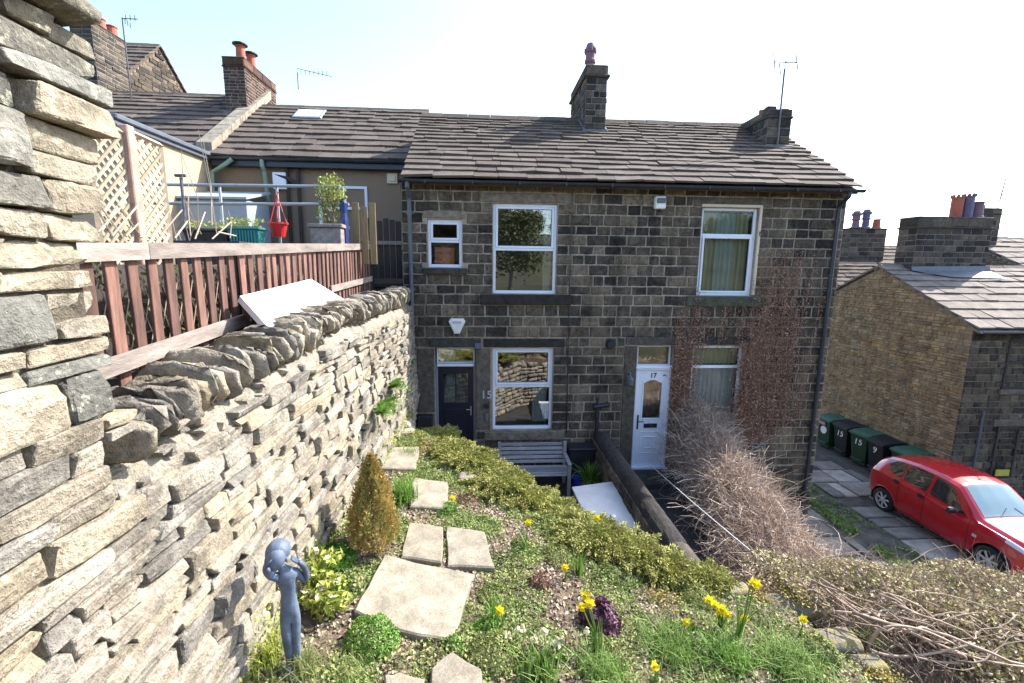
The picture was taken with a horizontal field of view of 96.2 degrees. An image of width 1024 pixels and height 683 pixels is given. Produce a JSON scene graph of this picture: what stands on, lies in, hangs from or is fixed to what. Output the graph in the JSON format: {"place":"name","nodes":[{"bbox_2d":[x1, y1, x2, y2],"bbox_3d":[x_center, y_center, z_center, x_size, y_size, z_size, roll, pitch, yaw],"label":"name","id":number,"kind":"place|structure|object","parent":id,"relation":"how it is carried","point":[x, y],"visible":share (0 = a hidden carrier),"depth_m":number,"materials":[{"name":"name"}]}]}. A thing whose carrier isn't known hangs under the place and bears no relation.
{"place":"outdoors","nodes":[
{"label":"outdoors","id":0,"kind":"place"},
{"bbox_2d":[76,239,357,386],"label":"terrace","id":1,"kind":"structure","parent":0,"point":[112,382],"depth_m":6.05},
{"bbox_2d":[116,124,146,263],"bbox_3d":[-2.982,-0.796,3.668,0.080,1.753,0.080,0,9,-4],"label":"trellis post","id":2,"kind":"object","parent":1,"relation":"on","point":[132,169],"visible":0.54,"depth_m":3.57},
{"bbox_2d":[89,127,137,263],"bbox_3d":[-2.977,-1.052,3.427,0.056,1.112,0.387,0,9,-4],"label":"garden trellis","id":3,"kind":"object","parent":2,"relation":"attached to","point":[98,224],"visible":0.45,"depth_m":3.42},
{"bbox_2d":[134,131,175,264],"bbox_3d":[-3.002,-1.130,3.826,0.056,1.134,0.414,0,9,-4],"label":"garden trellis","id":4,"kind":"object","parent":2,"relation":"attached to","point":[161,181],"visible":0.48,"depth_m":3.85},
{"bbox_2d":[98,202,235,239],"bbox_3d":[-2.694,-0.950,3.720,0.013,0.284,1.721,0,9,-4],"label":"expanding lattice","id":5,"kind":"object","parent":1,"relation":"on","point":[131,223],"visible":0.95,"depth_m":3.27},
{"bbox_2d":[69,18,276,239],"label":"slate roofed house","id":6,"kind":"structure","parent":1,"relation":"on","point":[172,123],"depth_m":12.76,"materials":[{"name":"stone"}]},
{"bbox_2d":[92,261,264,376],"bbox_3d":[-2.600,-0.140,3.259,0.373,0.875,3.633,0,9,-4],"label":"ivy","id":7,"kind":"object","parent":1,"relation":"on","point":[145,300],"visible":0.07,"depth_m":3.37,"materials":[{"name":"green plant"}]},
{"bbox_2d":[93,264,291,356],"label":"dark backing boards","id":8,"kind":"object","parent":1,"relation":"on","point":[122,274],"visible":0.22,"depth_m":3.43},
{"bbox_2d":[95,272,302,378],"bbox_3d":[-2.509,-0.162,3.737,0.014,0.753,4.337,0,9,-4],"label":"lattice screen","id":9,"kind":"object","parent":1,"relation":"on","point":[97,285],"visible":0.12,"depth_m":3.26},
{"bbox_2d":[182,220,229,240],"bbox_3d":[-4.696,-1.724,7.130,0.710,0.375,0.301,0,9,-4],"label":"planter trough","id":10,"kind":"object","parent":1,"relation":"on","point":[208,233],"visible":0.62,"depth_m":7.03,"materials":[{"name":"black plastic"}]},
{"bbox_2d":[181,130,231,237],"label":"climbing stems","id":11,"kind":"object","parent":1,"relation":"on","point":[188,206],"visible":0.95,"depth_m":4.68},
{"bbox_2d":[76,243,372,385],"bbox_3d":[-2.464,-0.619,5.071,0.175,1.240,7.300,0,9,-4],"label":"picket fence","id":12,"kind":"object","parent":1,"relation":"on","point":[108,256],"visible":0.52,"depth_m":3.31,"materials":[{"name":"wood"}]},
{"bbox_2d":[352,202,376,263],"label":"gate boards","id":13,"kind":"object","parent":12,"relation":"attached to","point":[364,231],"visible":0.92,"depth_m":7.85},
{"bbox_2d":[151,183,348,290],"bbox_3d":[-4.248,-1.641,7.593,3.101,1.876,0.078,0,9,-4],"label":"terrace railing","id":14,"kind":"object","parent":1,"relation":"on","point":[221,203],"visible":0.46,"depth_m":7.45,"materials":[{"name":"metal"}]},
{"bbox_2d":[208,104,428,282],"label":"rendered cottage","id":15,"kind":"structure","parent":1,"relation":"on","point":[362,152],"depth_m":11.55,"materials":[{"name":"stone"}]},
{"bbox_2d":[307,172,349,263],"bbox_3d":[-2.968,-2.009,7.495,0.588,1.462,0.489,0,9,-4],"label":"planted box","id":16,"kind":"object","parent":1,"relation":"on","point":[328,232],"visible":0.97,"depth_m":7.36,"materials":[{"name":"green plant"}]},
{"bbox_2d":[175,191,271,242],"bbox_3d":[-6.588,-2.817,10.585,1.546,1.413,1.200,0,9,-4],"label":"garden table","id":17,"kind":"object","parent":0,"point":[249,212],"depth_m":10.11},
{"bbox_2d":[63,0,1023,244],"label":"sky","id":18,"kind":"structure","parent":0,"point":[920,103],"materials":[{"name":"white"}]},
{"bbox_2d":[246,429,870,682],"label":"garden ground","id":19,"kind":"structure","parent":0,"point":[311,622],"depth_m":3.62,"materials":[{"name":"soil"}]},
{"bbox_2d":[0,0,120,479],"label":"tall stone wall","id":20,"kind":"structure","parent":19,"relation":"on","point":[55,119],"depth_m":1.57,"materials":[{"name":"stone"}]},
{"bbox_2d":[0,285,419,682],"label":"dry stone wall","id":21,"kind":"structure","parent":19,"relation":"on","point":[159,509],"depth_m":2.41,"materials":[{"name":"stone"}]},
{"bbox_2d":[238,279,342,326],"bbox_3d":[-2.146,-0.428,4.634,0.365,0.355,2.246,0,9,-4],"label":"white board","id":22,"kind":"object","parent":21,"relation":"on","point":[263,307],"visible":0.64,"depth_m":4.32,"materials":[{"name":"plastic"}]},
{"bbox_2d":[245,622,297,680],"bbox_3d":[-1.527,1.925,2.813,0.477,0.238,0.518,-7,12,-38],"label":"grass tuft","id":23,"kind":"object","parent":19,"relation":"on","point":[272,654],"visible":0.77,"depth_m":2.84,"materials":[{"name":"green plant"}]},
{"bbox_2d":[262,538,309,681],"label":"garden statue","id":24,"kind":"object","parent":19,"relation":"on","point":[277,554],"visible":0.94,"depth_m":2.74,"materials":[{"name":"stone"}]},
{"bbox_2d":[274,634,330,682],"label":"grass tuft","id":25,"kind":"object","parent":19,"relation":"on","point":[303,662],"visible":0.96,"depth_m":2.81,"materials":[{"name":"green plant"}]},
{"bbox_2d":[214,401,412,681],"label":"wall foot weeds","id":26,"kind":"object","parent":19,"relation":"on","point":[278,614],"depth_m":3.65,"materials":[{"name":"green plant"}]},
{"bbox_2d":[300,546,344,590],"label":"flowering plant","id":27,"kind":"object","parent":19,"relation":"on","point":[317,567],"visible":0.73,"depth_m":3.56,"materials":[{"name":"yellow plant"}]},
{"bbox_2d":[297,573,352,623],"bbox_3d":[-1.371,1.897,3.351,0.396,0.295,0.379,-6,11,-34],"label":"flowering plant","id":28,"kind":"object","parent":19,"relation":"on","point":[318,597],"visible":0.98,"depth_m":3.32,"materials":[{"name":"green plant"}]},
{"bbox_2d":[324,540,356,572],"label":"mound plant","id":29,"kind":"object","parent":19,"relation":"on","point":[350,557],"visible":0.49,"depth_m":3.90,"materials":[{"name":"green plant"}]},
{"bbox_2d":[322,643,377,682],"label":"grass tuft","id":30,"kind":"object","parent":19,"relation":"on","point":[350,660],"visible":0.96,"depth_m":2.88,"materials":[{"name":"green plant"}]},
{"bbox_2d":[336,568,368,593],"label":"mound plant","id":31,"kind":"object","parent":19,"relation":"on","point":[354,574],"visible":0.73,"depth_m":3.63,"materials":[{"name":"green plant"}]},
{"bbox_2d":[341,449,403,555],"bbox_3d":[-1.225,1.407,4.093,0.535,0.944,0.552,0,9,-4],"label":"dwarf conifer","id":32,"kind":"object","parent":19,"relation":"on","point":[373,480],"visible":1,"depth_m":4.00,"materials":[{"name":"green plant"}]},
{"bbox_2d":[343,612,401,663],"bbox_3d":[-0.957,1.992,3.148,0.391,0.212,0.387,0,9,-4],"label":"mound plant","id":33,"kind":"object","parent":19,"relation":"on","point":[364,620],"visible":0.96,"depth_m":3.08,"materials":[{"name":"green plant"}]},
{"bbox_2d":[381,447,418,472],"bbox_3d":[-1.475,1.591,6.118,0.467,0.183,0.794,0,9,-4],"label":"stepping stone","id":34,"kind":"object","parent":19,"relation":"on","point":[396,461],"visible":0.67,"depth_m":6.00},
{"bbox_2d":[390,473,431,506],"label":"grass tuft","id":35,"kind":"object","parent":19,"relation":"on","point":[403,492],"visible":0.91,"depth_m":5.02,"materials":[{"name":"green plant"}]},
{"bbox_2d":[354,555,474,643],"bbox_3d":[-0.769,2.024,3.626,0.816,0.211,0.801,2,9,7],"label":"stepping stone","id":36,"kind":"object","parent":19,"relation":"on","point":[411,600],"visible":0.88,"depth_m":3.56,"materials":[{"name":"stone"}]},
{"bbox_2d":[401,523,442,566],"bbox_3d":[-0.828,1.935,4.333,0.373,0.158,0.598,0,9,-4],"label":"stepping stone","id":37,"kind":"object","parent":19,"relation":"on","point":[423,544],"visible":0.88,"depth_m":4.25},
{"bbox_2d":[410,478,448,511],"bbox_3d":[-0.942,1.764,5.257,0.425,0.147,0.672,-1,9,-9],"label":"stepping stone","id":38,"kind":"object","parent":19,"relation":"on","point":[434,494],"visible":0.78,"depth_m":5.18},
{"bbox_2d":[419,423,461,439],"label":"juniper","id":39,"kind":"object","parent":19,"relation":"on","point":[437,431],"visible":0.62,"depth_m":7.49,"materials":[{"name":"green plant"}]},
{"bbox_2d":[427,435,478,458],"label":"juniper","id":40,"kind":"object","parent":19,"relation":"on","point":[444,445],"visible":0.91,"depth_m":6.43,"materials":[{"name":"green plant"}]},
{"bbox_2d":[430,652,482,682],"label":"stepping stone","id":41,"kind":"object","parent":19,"relation":"on","point":[451,667],"visible":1,"depth_m":2.96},
{"bbox_2d":[430,439,498,473],"bbox_3d":[-0.652,1.555,6.213,0.896,0.206,0.889,5,10,26],"label":"juniper","id":42,"kind":"object","parent":19,"relation":"on","point":[474,456],"visible":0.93,"depth_m":6.09,"materials":[{"name":"green plant"}]},
{"bbox_2d":[446,526,494,572],"bbox_3d":[-0.405,1.982,4.343,0.469,0.186,0.581,0,9,-4],"label":"stepping stone","id":43,"kind":"object","parent":19,"relation":"on","point":[467,549],"visible":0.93,"depth_m":4.25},
{"bbox_2d":[465,628,521,677],"bbox_3d":[-0.127,2.134,3.178,0.409,0.160,0.406,0,9,-4],"label":"mound plant","id":44,"kind":"object","parent":19,"relation":"on","point":[500,633],"visible":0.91,"depth_m":3.11,"materials":[{"name":"green plant"}]},
{"bbox_2d":[456,459,534,505],"bbox_3d":[-0.164,1.719,5.717,0.936,0.222,0.973,7,12,36],"label":"juniper","id":45,"kind":"object","parent":19,"relation":"on","point":[500,482],"visible":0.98,"depth_m":5.59,"materials":[{"name":"green plant"}]},
{"bbox_2d":[476,582,514,608],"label":"mound plant","id":46,"kind":"object","parent":19,"relation":"on","point":[484,588],"visible":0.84,"depth_m":3.77,"materials":[{"name":"green plant"}]},
{"bbox_2d":[494,481,551,515],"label":"juniper","id":47,"kind":"object","parent":19,"relation":"on","point":[534,496],"visible":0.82,"depth_m":5.39,"materials":[{"name":"green plant"}]},
{"bbox_2d":[485,629,579,682],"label":"grass tuft","id":48,"kind":"object","parent":19,"relation":"on","point":[542,662],"visible":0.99,"depth_m":3.04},
{"bbox_2d":[504,624,589,667],"bbox_3d":[0.258,2.165,3.240,0.625,0.266,0.303,0,9,-4],"label":"primrose","id":49,"kind":"object","parent":19,"relation":"on","point":[553,642],"visible":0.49,"depth_m":3.25,"materials":[{"name":"white plant"}]},
{"bbox_2d":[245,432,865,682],"bbox_3d":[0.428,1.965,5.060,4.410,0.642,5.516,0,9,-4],"label":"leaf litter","id":50,"kind":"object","parent":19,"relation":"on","point":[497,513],"visible":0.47,"depth_m":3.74,"materials":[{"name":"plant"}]},
{"bbox_2d":[243,428,870,682],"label":"ground cover","id":51,"kind":"object","parent":19,"relation":"on","point":[459,515],"visible":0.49,"depth_m":3.78,"materials":[{"name":"green plant"}]},
{"bbox_2d":[541,543,579,571],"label":"mound plant","id":52,"kind":"object","parent":19,"relation":"on","point":[554,547],"visible":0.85,"depth_m":4.36,"materials":[{"name":"green plant"}]},
{"bbox_2d":[532,501,597,537],"bbox_3d":[0.578,1.983,5.021,0.756,0.199,0.796,7,11,35],"label":"juniper","id":53,"kind":"object","parent":19,"relation":"on","point":[558,512],"visible":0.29,"depth_m":5.09,"materials":[{"name":"green plant"}]},
{"bbox_2d":[577,589,602,653],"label":"daffodil","id":54,"kind":"object","parent":19,"relation":"on","point":[589,603],"visible":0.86,"depth_m":3.25,"materials":[{"name":"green plant"}]},
{"bbox_2d":[547,507,642,560],"bbox_3d":[0.808,1.978,4.782,0.989,0.210,0.894,0,9,-4],"label":"juniper","id":55,"kind":"object","parent":19,"relation":"on","point":[576,535],"visible":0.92,"depth_m":4.67,"materials":[{"name":"green plant"}]},
{"bbox_2d":[578,595,621,637],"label":"purple plant","id":56,"kind":"object","parent":19,"relation":"on","point":[610,620],"visible":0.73,"depth_m":3.55,"materials":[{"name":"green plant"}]},
{"bbox_2d":[552,623,659,682],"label":"grass tuft","id":57,"kind":"object","parent":19,"relation":"on","point":[588,660],"visible":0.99,"depth_m":3.13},
{"bbox_2d":[580,518,650,567],"bbox_3d":[1.035,2.030,4.629,0.772,0.193,0.730,0,9,-4],"label":"juniper","id":58,"kind":"object","parent":19,"relation":"on","point":[605,553],"visible":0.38,"depth_m":4.45,"materials":[{"name":"green plant"}]},
{"bbox_2d":[600,562,641,589],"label":"mound plant","id":59,"kind":"object","parent":19,"relation":"on","point":[616,569],"visible":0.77,"depth_m":4.20,"materials":[{"name":"green plant"}]},
{"bbox_2d":[608,520,674,579],"bbox_3d":[1.256,2.068,4.542,0.789,0.208,0.739,-5,11,-31],"label":"juniper","id":60,"kind":"object","parent":19,"relation":"on","point":[657,554],"visible":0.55,"depth_m":4.41,"materials":[{"name":"green plant"}]},
{"bbox_2d":[399,428,912,682],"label":"golden moss","id":61,"kind":"object","parent":19,"relation":"on","point":[889,677],"visible":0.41,"depth_m":4.09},
{"bbox_2d":[639,543,701,593],"bbox_3d":[1.451,2.147,4.428,0.733,0.197,0.755,0,9,-4],"label":"juniper","id":62,"kind":"object","parent":19,"relation":"on","point":[680,570],"visible":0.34,"depth_m":4.27,"materials":[{"name":"green plant"}]},
{"bbox_2d":[624,608,725,682],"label":"grass tuft","id":63,"kind":"object","parent":19,"relation":"on","point":[664,644],"visible":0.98,"depth_m":3.43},
{"bbox_2d":[664,620,716,660],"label":"mound plant","id":64,"kind":"object","parent":19,"relation":"on","point":[695,627],"visible":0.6,"depth_m":3.52,"materials":[{"name":"green plant"}]},
{"bbox_2d":[678,582,722,612],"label":"mound plant","id":65,"kind":"object","parent":19,"relation":"on","point":[691,593],"visible":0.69,"depth_m":4.09,"materials":[{"name":"green plant"}]},
{"bbox_2d":[688,557,742,597],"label":"juniper","id":66,"kind":"object","parent":19,"relation":"on","point":[716,577],"visible":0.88,"depth_m":4.34,"materials":[{"name":"green plant"}]},
{"bbox_2d":[685,615,777,682],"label":"grass tuft","id":67,"kind":"object","parent":19,"relation":"on","point":[732,654],"visible":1,"depth_m":3.42,"materials":[{"name":"green plant"}]},
{"bbox_2d":[727,577,772,640],"bbox_3d":[1.839,2.077,3.596,0.310,0.565,0.199,-3,10,-20],"label":"daffodil","id":68,"kind":"object","parent":19,"relation":"on","point":[755,583],"visible":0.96,"depth_m":3.57,"materials":[{"name":"green plant"}]},
{"bbox_2d":[729,617,848,682],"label":"grass tuft","id":69,"kind":"object","parent":19,"relation":"on","point":[784,661],"visible":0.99,"depth_m":3.43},
{"bbox_2d":[758,592,823,622],"bbox_3d":[2.658,2.541,4.389,0.500,0.199,0.300,0,9,-4],"label":"garden rock","id":70,"kind":"object","parent":19,"relation":"on","point":[778,600],"visible":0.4,"depth_m":4.29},
{"bbox_2d":[802,633,843,667],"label":"mound plant","id":71,"kind":"object","parent":19,"relation":"on","point":[826,643],"visible":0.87,"depth_m":3.56,"materials":[{"name":"green plant"}]},
{"bbox_2d":[815,626,863,653],"bbox_3d":[2.797,2.590,3.981,0.397,0.116,0.222,0,9,-4],"label":"garden rock","id":72,"kind":"object","parent":19,"relation":"on","point":[844,643],"visible":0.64,"depth_m":3.92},
{"bbox_2d":[846,653,889,674],"bbox_3d":[2.943,2.667,3.807,0.288,0.091,0.167,0,9,-4],"label":"garden rock","id":73,"kind":"object","parent":19,"relation":"on","point":[874,660],"visible":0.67,"depth_m":3.78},
{"bbox_2d":[528,474,864,597],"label":"yard","id":74,"kind":"structure","parent":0,"point":[671,510],"depth_m":8.74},
{"bbox_2d":[498,441,571,495],"bbox_3d":[0.441,2.627,9.498,1.470,0.940,0.671,0,9,-4],"label":"garden bench","id":75,"kind":"object","parent":74,"relation":"on","point":[563,470],"visible":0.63,"depth_m":9.71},
{"bbox_2d":[566,442,596,483],"bbox_3d":[1.486,2.634,9.926,0.590,0.810,0.380,0,9,-4],"label":"storage box","id":76,"kind":"object","parent":74,"relation":"on","point":[580,454],"visible":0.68,"depth_m":9.76,"materials":[{"name":"black plastic"}]},
{"bbox_2d":[572,482,639,530],"bbox_3d":[1.657,3.071,7.777,1.059,0.650,1.786,0,9,-4],"label":"white topped table","id":77,"kind":"object","parent":74,"relation":"on","point":[599,498],"visible":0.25,"depth_m":7.86,"materials":[{"name":"metal"}]},
{"bbox_2d":[592,432,699,561],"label":"dividing wall","id":78,"kind":"structure","parent":74,"relation":"on","point":[646,511],"depth_m":7.51,"materials":[{"name":"stone"}]},
{"bbox_2d":[636,388,892,601],"bbox_3d":[3.876,2.596,7.548,3.564,2.525,5.400,0,9,-4],"label":"bramble hedge","id":79,"kind":"object","parent":74,"relation":"on","point":[718,469],"visible":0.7,"depth_m":7.94,"materials":[{"name":"plant"}]},
{"bbox_2d":[697,501,908,600],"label":"bramble undergrowth","id":80,"kind":"object","parent":74,"relation":"on","point":[732,561],"visible":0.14,"depth_m":6.52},
{"bbox_2d":[809,436,975,592],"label":"lane","id":81,"kind":"structure","parent":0,"point":[869,537],"depth_m":11.42,"materials":[{"name":"concrete"}]},
{"bbox_2d":[817,413,849,447],"bbox_3d":[10.953,3.073,15.709,0.818,1.072,0.620,0,9,-5],"label":"wheelie bin","id":82,"kind":"object","parent":81,"relation":"on","point":[826,439],"visible":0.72,"depth_m":15.55,"materials":[{"name":"green plastic"}]},
{"bbox_2d":[832,420,868,456],"bbox_3d":[11.032,3.190,15.002,0.818,1.072,0.620,0,9,-4],"label":"wheelie bin","id":83,"kind":"object","parent":81,"relation":"on","point":[842,438],"visible":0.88,"depth_m":14.88,"materials":[{"name":"grey plastic"}]},
{"bbox_2d":[849,427,887,465],"bbox_3d":[11.075,3.302,14.326,0.818,1.072,0.620,-1,10,-11],"label":"wheelie bin","id":84,"kind":"object","parent":81,"relation":"on","point":[859,447],"visible":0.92,"depth_m":14.22,"materials":[{"name":"green plastic"}]},
{"bbox_2d":[805,484,957,592],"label":"lane grass","id":85,"kind":"structure","parent":81,"relation":"on","point":[827,512],"depth_m":10.88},
{"bbox_2d":[866,435,908,470],"bbox_3d":[11.098,3.415,13.641,0.818,1.072,0.620,0,9,-2],"label":"wheelie bin","id":86,"kind":"object","parent":81,"relation":"on","point":[878,448],"visible":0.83,"depth_m":13.54,"materials":[{"name":"grey plastic"}]},
{"bbox_2d":[869,455,1023,578],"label":"parked car","id":87,"kind":"object","parent":81,"relation":"on","point":[958,504],"visible":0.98,"depth_m":9.96,"materials":[{"name":"red paint"}]},
{"bbox_2d":[804,461,1023,600],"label":"lane paving","id":88,"kind":"structure","parent":0,"point":[826,474],"depth_m":10.97,"materials":[{"name":"stone"}]},
{"bbox_2d":[807,600,1023,682],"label":"bank","id":89,"kind":"structure","parent":0,"point":[940,677],"depth_m":4.36,"materials":[{"name":"plant"}]},
{"bbox_2d":[733,530,1023,682],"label":"honeysuckle shrub","id":90,"kind":"object","parent":89,"relation":"on","point":[904,592],"visible":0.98,"depth_m":4.36,"materials":[{"name":"beige plant"}]},
{"bbox_3d":[-4.670,-1.470,7.149,1.400,0.086,0.450,0,9,-4],"label":"plant shelf","id":91,"kind":"object","parent":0,"visible":0},
{"bbox_2d":[225,217,267,242],"bbox_3d":[-4.087,-1.693,7.074,0.502,0.443,0.300,0,9,-4],"label":"planter trough","id":92,"kind":"object","parent":91,"relation":"on","point":[252,234],"visible":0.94,"depth_m":6.97,"materials":[{"name":"teal plastic"}]},
{"bbox_3d":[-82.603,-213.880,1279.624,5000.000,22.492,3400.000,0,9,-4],"label":"ground","id":93,"kind":"structure","parent":0,"visible":0},
{"bbox_2d":[126,42,186,92],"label":"distant stone house","id":94,"kind":"structure","parent":93,"relation":"on","point":[151,69],"depth_m":16.77,"materials":[{"name":"stone"}]},
{"bbox_2d":[397,42,643,476],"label":"stone cottage","id":95,"kind":"structure","parent":93,"relation":"on","point":[487,208],"depth_m":9.64,"materials":[{"name":"stone"}]},
{"bbox_2d":[367,218,402,278],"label":"passage gate","id":96,"kind":"structure","parent":95,"relation":"attached to","point":[387,259],"depth_m":9.96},
{"bbox_2d":[427,219,461,267],"bbox_3d":[-1.385,-2.055,9.739,0.730,1.000,0.916,0,9,-4],"label":"window","id":97,"kind":"structure","parent":95,"relation":"in","point":[444,235],"depth_m":9.45,"materials":[{"name":"white plastic"}]},
{"bbox_2d":[436,348,475,362],"bbox_3d":[-1.218,0.229,10.156,0.840,0.380,0.900,0,9,-4],"label":"transom window","id":98,"kind":"structure","parent":95,"relation":"in","point":[443,355],"depth_m":9.89,"materials":[{"name":"glass"}]},
{"bbox_2d":[438,366,473,440],"bbox_3d":[-1.228,1.689,10.217,0.750,2.480,0.674,0,9,-4],"label":"door","id":99,"kind":"structure","parent":95,"relation":"in","point":[455,383],"depth_m":9.93,"materials":[{"name":"black wood"}]},
{"bbox_2d":[492,348,552,428],"bbox_3d":[0.198,0.950,10.339,1.330,1.850,0.916,0,9,-4],"label":"window","id":100,"kind":"structure","parent":95,"relation":"in","point":[522,377],"depth_m":10.72,"materials":[{"name":"white plastic"}]},
{"bbox_2d":[493,203,556,293],"bbox_3d":[0.231,-1.960,9.859,1.350,1.850,0.916,0,9,-4],"label":"window","id":101,"kind":"structure","parent":95,"relation":"in","point":[524,235],"depth_m":10.22,"materials":[{"name":"white plastic"}]},
{"bbox_2d":[599,106,866,525],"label":"stone cottage","id":102,"kind":"structure","parent":93,"relation":"on","point":[739,196],"depth_m":9.85,"materials":[{"name":"stone"}]},
{"bbox_2d":[634,370,667,465],"bbox_3d":[3.064,1.677,10.402,0.660,2.200,0.572,0,9,-4],"label":"door","id":103,"kind":"structure","parent":102,"relation":"in","point":[648,381],"depth_m":10.26,"materials":[{"name":"white plastic"}]},
{"bbox_2d":[637,346,670,364],"bbox_3d":[3.058,0.237,10.434,0.790,0.490,0.900,0,9,-4],"label":"transom window","id":104,"kind":"structure","parent":102,"relation":"in","point":[646,355],"depth_m":10.64,"materials":[{"name":"glass"}]},
{"bbox_2d":[689,346,741,422],"bbox_3d":[4.449,0.893,10.612,1.190,1.830,0.900,0,9,-4],"label":"window","id":105,"kind":"structure","parent":102,"relation":"in","point":[714,370],"depth_m":10.30,"materials":[{"name":"white plastic"}]},
{"bbox_2d":[696,208,756,295],"bbox_3d":[4.492,-1.952,10.136,1.250,1.860,0.916,0,9,-4],"label":"window","id":106,"kind":"structure","parent":102,"relation":"in","point":[727,239],"depth_m":9.84,"materials":[{"name":"white plastic"}]},
{"bbox_2d":[665,243,827,474],"bbox_3d":[5.091,0.564,9.950,3.398,5.329,0.228,0,9,-4],"label":"wall creeper","id":107,"kind":"object","parent":102,"relation":"attached to","point":[745,404],"depth_m":9.97,"materials":[{"name":"plant"}]},
{"bbox_2d":[836,262,877,286],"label":"outhouse","id":108,"kind":"structure","parent":93,"relation":"on","point":[848,271],"depth_m":18.52,"materials":[{"name":"stone"}]},
{"bbox_2d":[839,209,895,263],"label":"back lane cottage","id":109,"kind":"structure","parent":93,"relation":"on","point":[864,242],"depth_m":19.62,"materials":[{"name":"stone"}]},
{"bbox_2d":[820,193,1023,496],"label":"gable end cottage","id":110,"kind":"structure","parent":93,"relation":"on","point":[926,347],"depth_m":13.24,"materials":[{"name":"stone"}]},
{"bbox_2d":[989,426,1020,477],"bbox_3d":[13.037,2.872,12.600,0.690,1.470,0.900,0,9,-4],"label":"window","id":111,"kind":"structure","parent":110,"relation":"in","point":[1008,427],"depth_m":12.15,"materials":[{"name":"black plastic"}]},
{"bbox_2d":[983,205,1023,265],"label":"taller cottage","id":112,"kind":"structure","parent":93,"relation":"on","point":[1005,250],"depth_m":15.76,"materials":[{"name":"stone"}]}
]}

